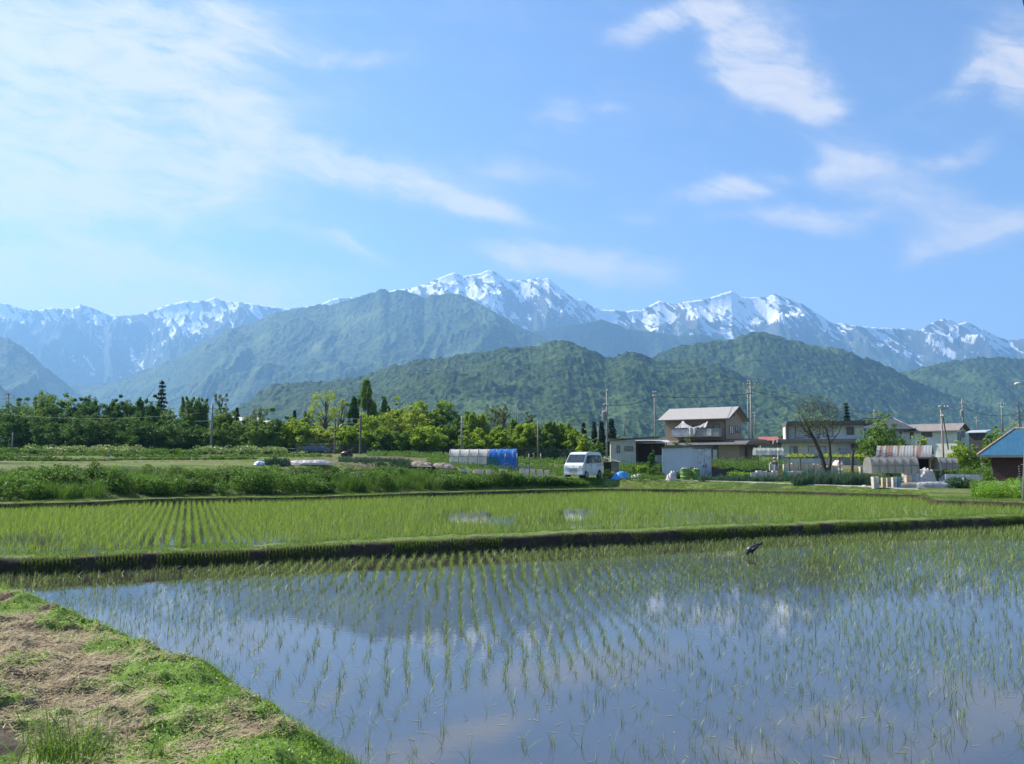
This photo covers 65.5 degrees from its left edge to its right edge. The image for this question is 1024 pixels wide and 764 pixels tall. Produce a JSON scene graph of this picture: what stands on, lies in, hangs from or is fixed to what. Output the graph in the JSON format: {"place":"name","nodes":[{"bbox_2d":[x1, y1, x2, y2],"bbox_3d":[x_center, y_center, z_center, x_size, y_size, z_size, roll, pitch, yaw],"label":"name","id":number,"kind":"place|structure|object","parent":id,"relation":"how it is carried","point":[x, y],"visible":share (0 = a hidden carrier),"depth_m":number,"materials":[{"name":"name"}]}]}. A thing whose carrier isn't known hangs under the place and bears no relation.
{"place":"outdoors","nodes":[
{"label":"outdoors","id":0,"kind":"place"},
{"bbox_2d":[0,384,33,440],"bbox_3d":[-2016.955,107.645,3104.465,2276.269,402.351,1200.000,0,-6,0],"label":"foothill","id":1,"kind":"structure","parent":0,"point":[12,400],"depth_m":3275.91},
{"bbox_2d":[0,336,104,416],"bbox_3d":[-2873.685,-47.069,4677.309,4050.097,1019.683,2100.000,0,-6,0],"label":"mountain","id":2,"kind":"structure","parent":0,"point":[24,372],"depth_m":4856.71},
{"bbox_2d":[0,582,385,763],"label":"bank","id":3,"kind":"structure","parent":0,"point":[55,626],"depth_m":6.67,"materials":[{"name":"green plant"}]},
{"bbox_2d":[0,694,177,763],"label":"grass tuft","id":4,"kind":"object","parent":3,"relation":"on","point":[48,748],"visible":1,"depth_m":4.99,"materials":[{"name":"green plant"}]},
{"bbox_2d":[137,724,185,757],"bbox_3d":[-2.272,2.325,5.139,0.378,0.183,0.322,-3,-6,30],"label":"grass tuft","id":5,"kind":"object","parent":3,"relation":"on","point":[161,754],"visible":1,"depth_m":5.15,"materials":[{"name":"green plant"}]},
{"bbox_2d":[0,584,356,763],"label":"clover","id":6,"kind":"object","parent":3,"relation":"on","point":[241,740],"visible":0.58,"depth_m":6.28,"materials":[{"name":"green plant"}]},
{"bbox_2d":[67,289,548,421],"bbox_3d":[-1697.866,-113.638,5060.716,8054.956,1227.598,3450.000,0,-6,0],"label":"forested mountain","id":7,"kind":"structure","parent":0,"point":[366,334],"depth_m":5162.55,"materials":[{"name":"green plant"}]},
{"bbox_2d":[0,451,1020,502],"bbox_3d":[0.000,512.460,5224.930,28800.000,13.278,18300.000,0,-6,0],"label":"ground","id":8,"kind":"structure","parent":0,"point":[202,464],"depth_m":55.55,"materials":[{"name":"green plant"}]},
{"bbox_2d":[0,445,46,454],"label":"field plants","id":9,"kind":"object","parent":8,"relation":"on","point":[8,450],"visible":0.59,"depth_m":98.00,"materials":[{"name":"green plant"}]},
{"bbox_2d":[0,407,50,449],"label":"tree","id":10,"kind":"object","parent":8,"relation":"on","point":[10,426],"visible":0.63,"depth_m":105.63,"materials":[{"name":"green plant"}]},
{"bbox_2d":[10,390,55,444],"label":"tree","id":11,"kind":"object","parent":8,"relation":"on","point":[35,406],"visible":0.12,"depth_m":116.09,"materials":[{"name":"green plant"}]},
{"bbox_2d":[18,413,67,448],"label":"tree","id":12,"kind":"object","parent":8,"relation":"on","point":[45,434],"visible":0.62,"depth_m":104.05,"materials":[{"name":"green plant"}]},
{"bbox_2d":[16,392,77,444],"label":"tree","id":13,"kind":"object","parent":8,"relation":"on","point":[55,413],"visible":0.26,"depth_m":111.94,"materials":[{"name":"green plant"}]},
{"bbox_2d":[39,397,94,425],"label":"tree","id":14,"kind":"object","parent":8,"relation":"on","point":[69,411],"visible":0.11,"depth_m":110.51,"materials":[{"name":"green plant"}]},
{"bbox_2d":[21,443,146,454],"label":"field plants","id":15,"kind":"object","parent":8,"relation":"on","point":[135,449],"visible":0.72,"depth_m":98.48,"materials":[{"name":"green plant"}]},
{"bbox_2d":[58,413,114,447],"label":"tree","id":16,"kind":"object","parent":8,"relation":"on","point":[71,434],"visible":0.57,"depth_m":104.20,"materials":[{"name":"green plant"}]},
{"bbox_2d":[69,395,114,435],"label":"tree","id":17,"kind":"object","parent":8,"relation":"on","point":[89,403],"visible":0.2,"depth_m":109.56,"materials":[{"name":"green plant"}]},
{"bbox_2d":[84,394,132,447],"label":"tree","id":18,"kind":"object","parent":8,"relation":"on","point":[113,414],"visible":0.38,"depth_m":109.05,"materials":[{"name":"green plant"}]},
{"bbox_2d":[90,409,152,446],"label":"tree","id":19,"kind":"object","parent":8,"relation":"on","point":[119,425],"visible":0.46,"depth_m":104.30,"materials":[{"name":"green plant"}]},
{"bbox_2d":[0,455,257,460],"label":"field plants","id":20,"kind":"object","parent":8,"relation":"on","point":[35,458],"visible":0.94,"depth_m":66.01,"materials":[{"name":"green plant"}]},
{"bbox_2d":[132,396,166,446],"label":"tree","id":21,"kind":"object","parent":8,"relation":"on","point":[142,408],"visible":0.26,"depth_m":109.30,"materials":[{"name":"green plant"}]},
{"bbox_2d":[115,414,199,449],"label":"tree","id":22,"kind":"object","parent":8,"relation":"on","point":[161,437],"visible":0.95,"depth_m":103.10,"materials":[{"name":"green plant"}]},
{"bbox_2d":[0,451,332,457],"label":"field plants","id":23,"kind":"object","parent":8,"relation":"on","point":[126,455],"visible":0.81,"depth_m":80.52,"materials":[{"name":"green plant"}]},
{"bbox_2d":[143,447,202,454],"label":"field plants","id":24,"kind":"object","parent":8,"relation":"on","point":[177,451],"visible":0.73,"depth_m":93.67,"materials":[{"name":"green plant"}]},
{"bbox_2d":[154,407,194,447],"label":"tree","id":25,"kind":"object","parent":8,"relation":"on","point":[171,418],"visible":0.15,"depth_m":108.47,"materials":[{"name":"green plant"}]},
{"bbox_2d":[177,396,202,428],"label":"tree","id":26,"kind":"object","parent":8,"relation":"on","point":[186,406],"visible":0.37,"depth_m":113.78,"materials":[{"name":"green plant"}]},
{"bbox_2d":[170,424,214,449],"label":"tree","id":27,"kind":"object","parent":8,"relation":"on","point":[196,433],"visible":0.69,"depth_m":105.43,"materials":[{"name":"green plant"}]},
{"bbox_2d":[188,397,209,429],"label":"tree","id":28,"kind":"object","parent":8,"relation":"on","point":[204,416],"visible":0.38,"depth_m":115.10,"materials":[{"name":"green plant"}]},
{"bbox_2d":[208,407,237,443],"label":"tree","id":29,"kind":"object","parent":8,"relation":"on","point":[220,419],"visible":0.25,"depth_m":112.40,"materials":[{"name":"green plant"}]},
{"bbox_2d":[201,420,245,449],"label":"tree","id":30,"kind":"object","parent":8,"relation":"on","point":[224,436],"visible":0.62,"depth_m":107.00,"materials":[{"name":"green plant"}]},
{"bbox_2d":[193,444,287,454],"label":"field plants","id":31,"kind":"object","parent":8,"relation":"on","point":[242,449],"visible":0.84,"depth_m":97.17,"materials":[{"name":"green plant"}]},
{"bbox_2d":[227,415,263,446],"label":"tree","id":32,"kind":"object","parent":8,"relation":"on","point":[245,421],"visible":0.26,"depth_m":110.84,"materials":[{"name":"green plant"}]},
{"bbox_2d":[240,420,282,448],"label":"tree","id":33,"kind":"object","parent":8,"relation":"on","point":[259,437],"visible":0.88,"depth_m":106.75,"materials":[{"name":"green plant"}]},
{"bbox_2d":[266,407,296,452],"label":"tree","id":34,"kind":"object","parent":8,"relation":"on","point":[276,425],"visible":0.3,"depth_m":109.71,"materials":[{"name":"green plant"}]},
{"bbox_2d":[276,415,313,451],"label":"tree","id":35,"kind":"object","parent":8,"relation":"on","point":[291,435],"visible":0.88,"depth_m":107.88,"materials":[{"name":"green plant"}]},
{"bbox_2d":[0,460,606,499],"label":"weeds","id":36,"kind":"object","parent":8,"relation":"on","point":[39,482],"visible":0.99,"depth_m":45.20,"materials":[{"name":"green plant"}]},
{"bbox_2d":[292,425,333,453],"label":"tree","id":37,"kind":"object","parent":8,"relation":"on","point":[320,437],"visible":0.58,"depth_m":107.39,"materials":[{"name":"green plant"}]},
{"bbox_2d":[306,390,341,429],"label":"tree","id":38,"kind":"object","parent":8,"relation":"on","point":[320,415],"visible":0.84,"depth_m":113.80,"materials":[{"name":"green plant"}]},
{"bbox_2d":[329,398,348,427],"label":"tree","id":39,"kind":"object","parent":8,"relation":"on","point":[341,413],"visible":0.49,"depth_m":117.17,"materials":[{"name":"green plant"}]},
{"bbox_2d":[325,422,368,452],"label":"tree","id":40,"kind":"object","parent":8,"relation":"on","point":[341,435],"visible":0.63,"depth_m":106.63,"materials":[{"name":"green plant"}]},
{"bbox_2d":[346,396,359,451],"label":"tree","id":41,"kind":"object","parent":8,"relation":"on","point":[353,412],"visible":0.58,"depth_m":113.80,"materials":[{"name":"green plant"}]},
{"bbox_2d":[344,412,387,452],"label":"tree","id":42,"kind":"object","parent":8,"relation":"on","point":[370,433],"visible":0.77,"depth_m":106.65,"materials":[{"name":"green plant"}]},
{"bbox_2d":[352,378,379,425],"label":"tree","id":43,"kind":"object","parent":8,"relation":"on","point":[364,400],"visible":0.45,"depth_m":115.89,"materials":[{"name":"green plant"}]},
{"bbox_2d":[338,455,413,470],"bbox_3d":[-10.710,6.384,62.148,6.761,1.709,5.299,0,-6,0],"label":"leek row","id":44,"kind":"object","parent":8,"relation":"on","point":[401,462],"visible":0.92,"depth_m":61.17,"materials":[{"name":"green plant"}]},
{"bbox_2d":[371,424,412,451],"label":"tree","id":45,"kind":"object","parent":8,"relation":"on","point":[394,440],"visible":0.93,"depth_m":105.29,"materials":[{"name":"green plant"}]},
{"bbox_2d":[374,395,418,431],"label":"tree","id":46,"kind":"object","parent":8,"relation":"on","point":[401,412],"visible":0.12,"depth_m":115.21,"materials":[{"name":"green plant"}]},
{"bbox_2d":[381,403,431,452],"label":"tree","id":47,"kind":"object","parent":8,"relation":"on","point":[409,420],"visible":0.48,"depth_m":108.84,"materials":[{"name":"green plant"}]},
{"bbox_2d":[406,419,448,452],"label":"tree","id":48,"kind":"object","parent":8,"relation":"on","point":[431,437],"visible":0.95,"depth_m":105.51,"materials":[{"name":"green plant"}]},
{"bbox_2d":[406,399,451,426],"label":"tree","id":49,"kind":"object","parent":8,"relation":"on","point":[423,406],"visible":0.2,"depth_m":113.43,"materials":[{"name":"green plant"}]},
{"bbox_2d":[296,443,592,459],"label":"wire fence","id":50,"kind":"object","parent":8,"relation":"on","point":[435,450],"visible":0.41,"depth_m":105.07,"materials":[{"name":"grey metal"}]},
{"bbox_2d":[427,402,463,452],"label":"tree","id":51,"kind":"object","parent":8,"relation":"on","point":[441,420],"visible":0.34,"depth_m":112.56,"materials":[{"name":"green plant"}]},
{"bbox_2d":[439,416,468,452],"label":"tree","id":52,"kind":"object","parent":8,"relation":"on","point":[450,432],"visible":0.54,"depth_m":108.03,"materials":[{"name":"green plant"}]},
{"bbox_2d":[463,410,478,434],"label":"tree","id":53,"kind":"object","parent":8,"relation":"on","point":[470,419],"visible":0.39,"depth_m":110.19,"materials":[{"name":"green plant"}]},
{"bbox_2d":[449,427,497,447],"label":"tree","id":54,"kind":"object","parent":8,"relation":"on","point":[475,439],"visible":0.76,"depth_m":105.66,"materials":[{"name":"green plant"}]},
{"bbox_2d":[449,448,517,468],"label":"hoop house","id":55,"kind":"structure","parent":8,"relation":"on","point":[497,457],"depth_m":68.61,"materials":[{"name":"plastic"}]},
{"bbox_2d":[365,449,605,464],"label":"field weeds","id":56,"kind":"object","parent":8,"relation":"on","point":[527,460],"visible":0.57,"depth_m":89.30,"materials":[{"name":"green plant"}]},
{"bbox_2d":[485,425,513,447],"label":"tree","id":57,"kind":"object","parent":8,"relation":"on","point":[499,435],"visible":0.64,"depth_m":106.67,"materials":[{"name":"green plant"}]},
{"bbox_2d":[425,455,577,476],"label":"field weeds","id":58,"kind":"object","parent":8,"relation":"on","point":[559,470],"visible":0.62,"depth_m":67.07,"materials":[{"name":"green plant"}]},
{"bbox_2d":[0,514,1023,574],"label":"dike","id":59,"kind":"structure","parent":8,"relation":"on","point":[544,540],"depth_m":21.57,"materials":[{"name":"plant"}]},
{"bbox_2d":[0,488,1023,507],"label":"dike","id":60,"kind":"structure","parent":8,"relation":"on","point":[294,498],"depth_m":44.31,"materials":[{"name":"plant"}]},
{"bbox_2d":[507,422,540,457],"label":"tree","id":61,"kind":"object","parent":8,"relation":"on","point":[520,440],"visible":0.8,"depth_m":106.90,"materials":[{"name":"green plant"}]},
{"bbox_2d":[523,427,556,457],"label":"tree","id":62,"kind":"object","parent":8,"relation":"on","point":[545,442],"visible":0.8,"depth_m":105.97,"materials":[{"name":"green plant"}]},
{"bbox_2d":[541,421,559,458],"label":"tree","id":63,"kind":"object","parent":8,"relation":"on","point":[550,427],"visible":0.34,"depth_m":109.31,"materials":[{"name":"green plant"}]},
{"bbox_2d":[554,422,572,458],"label":"tree","id":64,"kind":"object","parent":8,"relation":"on","point":[560,427],"visible":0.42,"depth_m":109.73,"materials":[{"name":"green plant"}]},
{"bbox_2d":[559,428,580,458],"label":"tree","id":65,"kind":"object","parent":8,"relation":"on","point":[571,441],"visible":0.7,"depth_m":107.20,"materials":[{"name":"green plant"}]},
{"bbox_2d":[563,452,602,478],"bbox_3d":[5.319,6.218,59.251,2.016,2.016,3.670,-3,-7,30],"label":"van","id":66,"kind":"object","parent":8,"relation":"on","point":[583,464],"visible":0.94,"depth_m":58.27,"materials":[{"name":"white paint"}]},
{"bbox_2d":[575,428,592,451],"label":"bush","id":67,"kind":"object","parent":8,"relation":"on","point":[584,445],"visible":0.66,"depth_m":91.52,"materials":[{"name":"green plant"}]},
{"bbox_2d":[606,436,660,465],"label":"outbuilding","id":68,"kind":"structure","parent":8,"relation":"on","point":[622,449],"depth_m":75.83,"materials":[{"name":"white metal"}]},
{"bbox_2d":[618,471,666,480],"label":"garden plants","id":69,"kind":"object","parent":8,"relation":"on","point":[647,476],"visible":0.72,"depth_m":58.75,"materials":[{"name":"green plant"}]},
{"bbox_2d":[636,440,670,464],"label":"lean to","id":70,"kind":"object","parent":8,"relation":"on","point":[644,448],"visible":0.42,"depth_m":80.19,"materials":[{"name":"grey metal"}]},
{"bbox_2d":[661,446,712,476],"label":"metal shed","id":71,"kind":"structure","parent":8,"relation":"on","point":[675,459],"depth_m":62.96,"materials":[{"name":"white metal"}]},
{"bbox_2d":[657,406,770,461],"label":"brown house","id":72,"kind":"structure","parent":8,"relation":"on","point":[721,432],"depth_m":99.33,"materials":[{"name":"beige paint"}]},
{"bbox_2d":[712,465,778,476],"bbox_3d":[18.197,7.037,62.147,5.216,1.056,0.175,0,-6,0],"label":"shade net","id":73,"kind":"object","parent":8,"relation":"on","point":[716,472],"visible":0.57,"depth_m":62.12,"materials":[{"name":"fabric"}]},
{"bbox_2d":[697,472,799,481],"bbox_3d":[17.600,6.879,58.125,8.529,0.747,2.381,0,-6,0],"label":"leek row","id":74,"kind":"object","parent":8,"relation":"on","point":[765,478],"visible":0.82,"depth_m":57.51,"materials":[{"name":"green plant"}]},
{"bbox_2d":[711,455,793,470],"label":"garden plants","id":75,"kind":"object","parent":8,"relation":"on","point":[742,464],"visible":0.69,"depth_m":74.53,"materials":[{"name":"green plant"}]},
{"bbox_2d":[758,437,781,456],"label":"red roofed house","id":76,"kind":"structure","parent":8,"relation":"on","point":[771,446],"depth_m":129.83,"materials":[{"name":"tile"}]},
{"bbox_2d":[790,395,842,472],"bbox_3d":[22.923,3.804,60.170,3.934,6.182,3.821,0,-6,0],"label":"bare tree","id":77,"kind":"object","parent":8,"relation":"on","point":[821,456],"visible":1,"depth_m":59.85,"materials":[{"name":"brown plant"}]},
{"bbox_2d":[781,453,866,473],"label":"vine trellis","id":78,"kind":"object","parent":8,"relation":"on","point":[826,457],"visible":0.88,"depth_m":65.78,"materials":[{"name":"green plant"}]},
{"bbox_2d":[772,420,887,464],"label":"white house","id":79,"kind":"structure","parent":8,"relation":"on","point":[792,441],"depth_m":95.60,"materials":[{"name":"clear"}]},
{"bbox_2d":[789,467,871,485],"bbox_3d":[22.159,6.358,54.873,7.088,1.472,4.007,0,-6,0],"label":"leek row","id":80,"kind":"object","parent":8,"relation":"on","point":[829,478],"visible":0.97,"depth_m":53.50,"materials":[{"name":"green plant"}]},
{"bbox_2d":[854,411,903,458],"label":"tree","id":81,"kind":"object","parent":8,"relation":"on","point":[872,443],"visible":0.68,"depth_m":83.26,"materials":[{"name":"green plant"}]},
{"bbox_2d":[860,417,915,443],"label":"dark roofed house","id":82,"kind":"structure","parent":8,"relation":"on","point":[902,428],"depth_m":112.75,"materials":[{"name":"tile"}]},
{"bbox_2d":[862,456,919,480],"bbox_3d":[25.486,5.835,53.606,3.092,1.671,1.684,0,-6,3],"label":"rain shelter","id":83,"kind":"object","parent":8,"relation":"on","point":[889,464],"visible":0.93,"depth_m":52.96,"materials":[{"name":"plastic"}]},
{"bbox_2d":[876,445,933,477],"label":"rusty shed","id":84,"kind":"structure","parent":8,"relation":"on","point":[922,454],"depth_m":57.95,"materials":[{"name":"silver metal"}]},
{"bbox_2d":[912,467,936,481],"bbox_3d":[28.551,6.508,55.420,1.936,1.188,1.116,0,-6,0],"label":"plastic heap","id":85,"kind":"object","parent":8,"relation":"on","point":[926,475],"visible":0.53,"depth_m":55.04,"materials":[{"name":"white plastic"}]},
{"bbox_2d":[903,423,970,457],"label":"pale house","id":86,"kind":"structure","parent":8,"relation":"on","point":[933,435],"depth_m":109.60,"materials":[{"name":"white paint"}]},
{"bbox_2d":[932,457,958,475],"bbox_3d":[30.784,6.018,56.599,1.225,1.392,1.580,-1,-6,8],"label":"rain shelter","id":87,"kind":"object","parent":8,"relation":"on","point":[943,463],"visible":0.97,"depth_m":56.03,"materials":[{"name":"plastic"}]},
{"bbox_2d":[945,440,980,469],"bbox_3d":[35.966,6.228,63.595,2.639,3.268,2.704,-5,-7,41],"label":"bush","id":88,"kind":"object","parent":8,"relation":"on","point":[962,453],"visible":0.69,"depth_m":63.26,"materials":[{"name":"green plant"}]},
{"bbox_2d":[933,464,993,481],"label":"garden plants","id":89,"kind":"object","parent":8,"relation":"on","point":[981,470],"visible":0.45,"depth_m":58.50,"materials":[{"name":"green plant"}]},
{"bbox_2d":[946,476,981,487],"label":"garden plants","id":90,"kind":"object","parent":8,"relation":"on","point":[957,482],"visible":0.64,"depth_m":50.80,"materials":[{"name":"green plant"}]},
{"bbox_2d":[965,430,989,462],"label":"side shed","id":91,"kind":"structure","parent":8,"relation":"on","point":[976,437],"depth_m":105.79,"materials":[{"name":"metal"}]},
{"bbox_2d":[968,476,1021,498],"bbox_3d":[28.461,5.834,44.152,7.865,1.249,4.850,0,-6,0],"label":"roadside weeds","id":92,"kind":"object","parent":8,"relation":"on","point":[990,491],"visible":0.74,"depth_m":42.63,"materials":[{"name":"green plant"}]},
{"bbox_2d":[0,526,1023,763],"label":"paddy water","id":93,"kind":"structure","parent":0,"point":[490,736],"depth_m":10.22,"materials":[{"name":"blue liquid"}]},
{"bbox_2d":[0,523,1023,763],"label":"rice plants","id":94,"kind":"object","parent":93,"relation":"on","point":[668,569],"visible":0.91,"depth_m":15.81,"materials":[{"name":"green plant"}]},
{"bbox_2d":[40,532,1023,763],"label":"floating straw","id":95,"kind":"object","parent":93,"relation":"on","point":[603,655],"visible":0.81,"depth_m":9.94,"materials":[{"name":"plant"}]},
{"bbox_2d":[0,270,1023,385],"bbox_3d":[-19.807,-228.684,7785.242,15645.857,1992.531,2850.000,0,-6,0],"label":"snowy range","id":96,"kind":"structure","parent":0,"point":[81,345],"depth_m":8066.14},
{"bbox_2d":[0,492,1023,554],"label":"paddy water","id":97,"kind":"structure","parent":0,"point":[21,537],"depth_m":29.66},
{"bbox_2d":[0,490,1023,552],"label":"rice plants","id":98,"kind":"object","parent":97,"relation":"on","point":[650,494],"visible":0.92,"depth_m":32.55,"materials":[{"name":"green plant"}]},
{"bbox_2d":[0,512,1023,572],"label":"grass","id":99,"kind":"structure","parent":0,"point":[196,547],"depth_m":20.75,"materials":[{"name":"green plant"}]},
{"bbox_2d":[0,487,1023,507],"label":"grass","id":100,"kind":"structure","parent":0,"point":[911,493],"depth_m":43.79,"materials":[{"name":"green plant"}]},
{"bbox_2d":[0,0,1023,340],"label":"sky","id":101,"kind":"structure","parent":0,"point":[852,162],"materials":[{"name":"blue"}]},
{"bbox_2d":[209,340,988,452],"bbox_3d":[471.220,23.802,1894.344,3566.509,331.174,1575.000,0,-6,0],"label":"hill","id":102,"kind":"structure","parent":0,"point":[562,381],"depth_m":1803.66,"materials":[{"name":"green plant"}]},
{"bbox_2d":[530,319,732,357],"bbox_3d":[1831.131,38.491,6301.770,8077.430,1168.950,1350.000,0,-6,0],"label":"forested ridge","id":103,"kind":"structure","parent":0,"point":[604,338],"depth_m":6511.80,"materials":[{"name":"green plant"}]},
{"bbox_2d":[416,479,1015,500],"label":"grass","id":104,"kind":"structure","parent":0,"point":[863,488],"depth_m":53.11,"materials":[{"name":"green plant"}]},
{"bbox_2d":[652,332,1023,439],"bbox_3d":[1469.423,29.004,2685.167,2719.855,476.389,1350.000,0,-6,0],"label":"hill","id":105,"kind":"structure","parent":0,"point":[857,383],"depth_m":2770.20,"materials":[{"name":"green plant"}]},
{"bbox_2d":[898,356,1023,414],"bbox_3d":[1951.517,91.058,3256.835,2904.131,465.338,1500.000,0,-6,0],"label":"hill","id":106,"kind":"structure","parent":0,"point":[982,380],"depth_m":3333.33,"materials":[{"name":"green plant"}]},
{"bbox_2d":[976,427,1023,482],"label":"blue roofed barn","id":107,"kind":"structure","parent":0,"point":[1005,452],"depth_m":53.40,"materials":[{"name":"metal"}]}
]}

